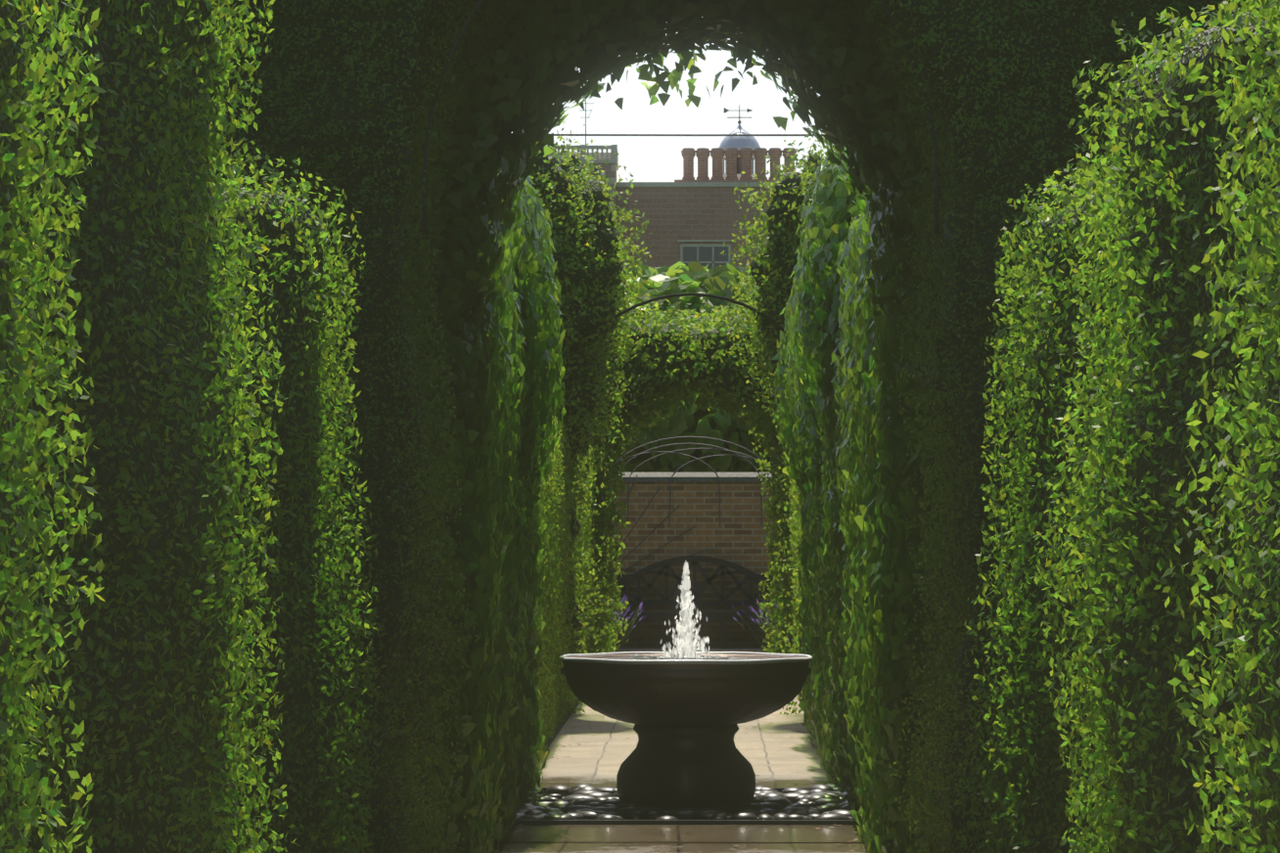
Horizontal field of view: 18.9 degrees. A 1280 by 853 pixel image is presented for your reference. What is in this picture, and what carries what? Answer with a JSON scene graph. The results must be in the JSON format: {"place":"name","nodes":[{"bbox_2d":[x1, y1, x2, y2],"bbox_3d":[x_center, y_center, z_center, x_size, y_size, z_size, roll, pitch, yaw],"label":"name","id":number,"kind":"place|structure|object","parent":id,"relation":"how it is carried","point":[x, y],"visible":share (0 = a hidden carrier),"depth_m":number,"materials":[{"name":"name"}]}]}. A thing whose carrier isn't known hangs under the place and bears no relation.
{"place":"outdoors","nodes":[
{"label":"outdoors","id":0,"kind":"place"},
{"bbox_2d":[0,0,387,852],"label":"yew hedge","id":1,"kind":"object","parent":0,"point":[31,254],"depth_m":8.89,"materials":[{"name":"green plant"}]},
{"bbox_2d":[585,100,603,175],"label":"antenna","id":2,"kind":"object","parent":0,"point":[585,133],"visible":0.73,"depth_m":221.00,"materials":[{"name":"grey metal"}]},
{"bbox_2d":[531,415,812,760],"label":"climbing vines","id":3,"kind":"object","parent":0,"point":[552,665],"depth_m":29.51,"materials":[{"name":"green plant"}]},
{"bbox_2d":[405,0,941,852],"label":"ivy hedge","id":4,"kind":"object","parent":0,"point":[842,433],"depth_m":17.23,"materials":[{"name":"green plant"}]},
{"bbox_2d":[508,0,875,195],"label":"hanging leaves","id":5,"kind":"object","parent":4,"relation":"attached to","point":[651,83],"visible":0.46,"depth_m":17.27,"materials":[{"name":"green plant"}]},
{"bbox_2d":[511,16,834,182],"label":"sky","id":6,"kind":"structure","parent":0,"point":[649,159],"materials":[{"name":"white"}]},
{"bbox_2d":[580,163,772,275],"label":"house walls","id":7,"kind":"structure","parent":0,"point":[672,215],"depth_m":220.28,"materials":[{"name":"brown brick"}]},
{"bbox_2d":[549,144,775,217],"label":"house stone trim","id":8,"kind":"structure","parent":7,"relation":"attached to","point":[612,158],"depth_m":220.17,"materials":[{"name":"grey stone"}]},
{"bbox_2d":[722,152,755,180],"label":"house cupola lantern","id":9,"kind":"object","parent":8,"relation":"attached to","point":[725,175],"visible":0.12,"depth_m":228.45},
{"bbox_2d":[724,104,752,124],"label":"weather vane","id":10,"kind":"object","parent":9,"relation":"on","point":[739,117],"visible":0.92,"depth_m":229.41,"materials":[{"name":"grey metal"}]},
{"bbox_2d":[725,157,753,174],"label":"house cupola","id":11,"kind":"object","parent":9,"relation":"in","point":[738,165],"visible":0.27,"depth_m":228.56,"materials":[{"name":"grey glass"}]},
{"bbox_2d":[719,124,760,150],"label":"dome","id":12,"kind":"structure","parent":9,"relation":"on","point":[739,143],"depth_m":228.48,"materials":[{"name":"grey metal"}]},
{"bbox_2d":[677,239,731,270],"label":"house window","id":13,"kind":"structure","parent":7,"relation":"in","point":[690,253],"depth_m":220.17,"materials":[{"name":"grey glass"}]},
{"bbox_2d":[674,147,796,182],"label":"chimney pots","id":14,"kind":"object","parent":7,"relation":"on","point":[746,155],"visible":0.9,"depth_m":222.72,"materials":[{"name":"brown brick"}]},
{"bbox_2d":[491,694,873,852],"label":"path paving","id":15,"kind":"structure","parent":0,"point":[775,755],"depth_m":22.63,"materials":[{"name":"beige stone"}]},
{"bbox_2d":[555,292,785,415],"bbox_3d":[0.412,0.627,30.907,2.224,3.412,0.028,0,-2,1],"label":"hoop","id":16,"kind":"object","parent":15,"relation":"on","point":[693,295],"visible":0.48,"depth_m":30.94,"materials":[{"name":"grey metal"}]},
{"bbox_2d":[492,696,863,852],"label":"fallen leaves","id":17,"kind":"object","parent":15,"relation":"on","point":[691,832],"visible":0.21,"depth_m":22.80,"materials":[{"name":"plant"}]},
{"bbox_2d":[503,783,859,824],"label":"pool pebbles","id":18,"kind":"object","parent":15,"relation":"on","point":[582,801],"visible":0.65,"depth_m":20.28,"materials":[{"name":"grey stone"}]},
{"bbox_2d":[516,787,860,824],"bbox_3d":[0.249,2.052,20.768,2.100,0.030,2.460,0,-2,1],"label":"pool edge","id":19,"kind":"object","parent":15,"relation":"on","point":[688,822],"visible":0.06,"depth_m":19.54,"materials":[{"name":"grey stone"}]},
{"bbox_2d":[600,656,770,660],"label":"water reflection","id":20,"kind":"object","parent":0,"point":[729,659],"depth_m":21.04,"materials":[{"name":"liquid"}]},
{"bbox_2d":[538,791,838,820],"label":"pebbles","id":21,"kind":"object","parent":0,"point":[568,795],"depth_m":21.28,"materials":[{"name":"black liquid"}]},
{"bbox_2d":[616,724,755,809],"bbox_3d":[0.249,1.832,20.774,0.638,0.470,0.638,1,-2,-44],"label":"fountain pedestal","id":22,"kind":"object","parent":21,"relation":"on","point":[679,767],"visible":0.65,"depth_m":20.53,"materials":[{"name":"grey stone"}]},
{"bbox_2d":[560,653,811,727],"bbox_3d":[0.249,1.432,20.784,1.356,0.361,1.356,0,-2,1],"label":"fountain bowl","id":23,"kind":"object","parent":22,"relation":"on","point":[686,695],"visible":0.94,"depth_m":20.29,"materials":[{"name":"grey stone"}]},
{"bbox_2d":[631,653,729,660],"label":"water ripples","id":24,"kind":"object","parent":23,"relation":"in","point":[654,658],"visible":0.58,"depth_m":20.77,"materials":[{"name":"liquid"}]},
{"bbox_2d":[679,560,691,659],"bbox_3d":[0.251,1.039,20.806,0.091,0.633,0.119,1,-2,-25],"label":"fountain jet","id":25,"kind":"object","parent":23,"relation":"in","point":[685,584],"visible":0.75,"depth_m":20.78,"materials":[{"name":"liquid"}]},
{"bbox_2d":[559,651,812,664],"bbox_3d":[0.249,1.254,20.789,1.368,0.028,1.368,0,-2,1],"label":"bowl rim","id":26,"kind":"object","parent":23,"relation":"in","point":[805,659],"depth_m":20.30,"materials":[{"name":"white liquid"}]},
{"bbox_2d":[659,572,717,659],"bbox_3d":[0.276,1.028,20.806,0.351,0.515,0.320,0,-2,1],"label":"fountain spray","id":27,"kind":"object","parent":23,"relation":"in","point":[680,642],"visible":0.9,"depth_m":20.77,"materials":[{"name":"liquid"}]},
{"bbox_2d":[589,299,792,653],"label":"ivy arch","id":28,"kind":"structure","parent":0,"point":[762,425],"depth_m":38.65,"materials":[{"name":"green plant"}]},
{"bbox_2d":[614,646,767,652],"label":"stone bench step","id":29,"kind":"object","parent":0,"point":[711,649],"depth_m":44.82,"materials":[{"name":"beige stone"}]},
{"bbox_2d":[208,0,1271,852],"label":"hedge","id":30,"kind":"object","parent":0,"point":[420,591],"depth_m":15.42,"materials":[{"name":"green plant"}]},
{"bbox_2d":[422,0,938,234],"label":"arch frame","id":31,"kind":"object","parent":30,"relation":"attached to","point":[480,2],"depth_m":15.45,"materials":[{"name":"grey metal"}]},
{"bbox_2d":[730,598,781,647],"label":"lavender","id":32,"kind":"object","parent":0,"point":[759,624],"depth_m":44.59,"materials":[{"name":"purple plant"}]},
{"bbox_2d":[953,0,1279,852],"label":"yew hedge","id":33,"kind":"object","parent":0,"point":[1215,325],"depth_m":8.86,"materials":[{"name":"green plant"}]},
{"label":"ground","id":34,"kind":"structure","parent":0,"visible":0},
{"bbox_2d":[473,698,803,849],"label":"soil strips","id":35,"kind":"object","parent":34,"relation":"on","point":[558,730],"depth_m":28.75,"materials":[{"name":"brown soil"}]},
{"bbox_2d":[608,594,647,650],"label":"lavender","id":36,"kind":"object","parent":35,"relation":"in","point":[628,631],"depth_m":44.57,"materials":[{"name":"purple plant"}]},
{"bbox_2d":[609,555,779,648],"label":"garden bench","id":37,"kind":"object","parent":35,"relation":"on","point":[722,617],"visible":0.54,"depth_m":45.49,"materials":[{"name":"black metal"}]},
{"bbox_2d":[454,708,911,852],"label":"verge grass","id":38,"kind":"structure","parent":34,"relation":"on","point":[548,737],"depth_m":26.70,"materials":[{"name":"green plant"}]},
{"bbox_2d":[522,122,849,716],"bbox_3d":[0.396,0.045,31.311,4.130,5.279,1.608,0,-2,1],"label":"hedge","id":39,"kind":"object","parent":34,"relation":"on","point":[624,275],"depth_m":31.02,"materials":[{"name":"green plant"}]},
{"bbox_2d":[605,261,777,472],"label":"lime tree","id":40,"kind":"object","parent":34,"relation":"on","point":[679,277],"depth_m":49.16,"materials":[{"name":"green plant"}]},
{"bbox_2d":[604,482,780,646],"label":"brick garden wall","id":41,"kind":"structure","parent":34,"relation":"on","point":[737,537],"depth_m":45.69,"materials":[{"name":"brown brick"}]},
{"bbox_2d":[606,436,778,582],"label":"metal arch","id":42,"kind":"structure","parent":41,"relation":"attached to","point":[675,452],"depth_m":45.66,"materials":[{"name":"grey metal"}]},
{"bbox_2d":[611,472,776,482],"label":"wall coping","id":43,"kind":"object","parent":41,"relation":"on","point":[696,478],"visible":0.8,"depth_m":45.67,"materials":[{"name":"stone"}]},
{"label":"cable poles","id":44,"kind":"object","parent":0,"visible":0},
{"bbox_2d":[548,134,822,136],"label":"overhead cable","id":45,"kind":"object","parent":44,"relation":"attached to","point":[681,134],"visible":0.17,"depth_m":103.10,"materials":[{"name":"black plastic"}]}
]}

